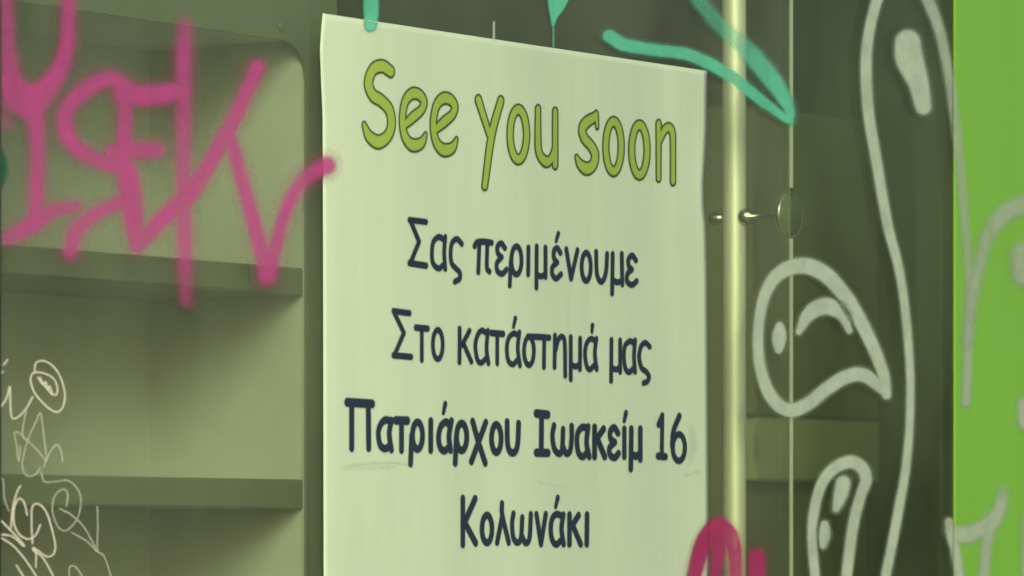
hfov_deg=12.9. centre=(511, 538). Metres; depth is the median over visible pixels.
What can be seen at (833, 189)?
cabinet
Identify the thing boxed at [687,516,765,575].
graffiti tag
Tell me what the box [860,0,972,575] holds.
graffiti shape
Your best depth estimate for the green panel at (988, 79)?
4.73 m
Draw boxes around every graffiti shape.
[753,258,890,416]
[807,455,871,575]
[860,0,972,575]
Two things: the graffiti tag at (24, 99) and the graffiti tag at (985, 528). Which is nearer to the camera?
the graffiti tag at (24, 99)
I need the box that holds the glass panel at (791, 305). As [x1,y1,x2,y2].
[789,0,792,575]
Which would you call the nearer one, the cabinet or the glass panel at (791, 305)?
the glass panel at (791, 305)
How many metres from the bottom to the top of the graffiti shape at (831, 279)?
0.164 m
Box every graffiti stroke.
[603,0,794,124]
[965,198,1023,342]
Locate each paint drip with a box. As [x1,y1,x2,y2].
[363,0,378,30]
[548,0,567,46]
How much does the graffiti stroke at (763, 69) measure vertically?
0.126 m
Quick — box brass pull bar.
[708,0,802,575]
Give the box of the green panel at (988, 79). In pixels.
[953,0,1023,575]
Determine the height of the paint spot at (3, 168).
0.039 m
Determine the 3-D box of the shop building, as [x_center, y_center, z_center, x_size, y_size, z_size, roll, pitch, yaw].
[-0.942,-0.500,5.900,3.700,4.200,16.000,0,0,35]
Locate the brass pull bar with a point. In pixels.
(735, 217)
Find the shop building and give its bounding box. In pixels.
[337,0,952,575]
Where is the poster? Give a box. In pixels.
[320,13,708,575]
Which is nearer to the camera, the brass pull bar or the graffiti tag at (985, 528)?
the brass pull bar
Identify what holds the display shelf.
on the shop floor
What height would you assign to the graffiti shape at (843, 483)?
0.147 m
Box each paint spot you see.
[1,149,6,187]
[1018,398,1023,428]
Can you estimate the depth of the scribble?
3.49 m
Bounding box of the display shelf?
[1,0,336,575]
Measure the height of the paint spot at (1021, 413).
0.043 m
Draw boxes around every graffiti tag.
[1,0,334,301]
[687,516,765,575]
[945,491,1023,575]
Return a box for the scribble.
[1,359,110,575]
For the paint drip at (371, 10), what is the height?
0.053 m
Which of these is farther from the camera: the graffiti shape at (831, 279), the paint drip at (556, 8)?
the graffiti shape at (831, 279)
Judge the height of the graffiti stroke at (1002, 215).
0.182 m
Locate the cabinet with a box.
[704,105,878,575]
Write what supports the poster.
attached to the glass door

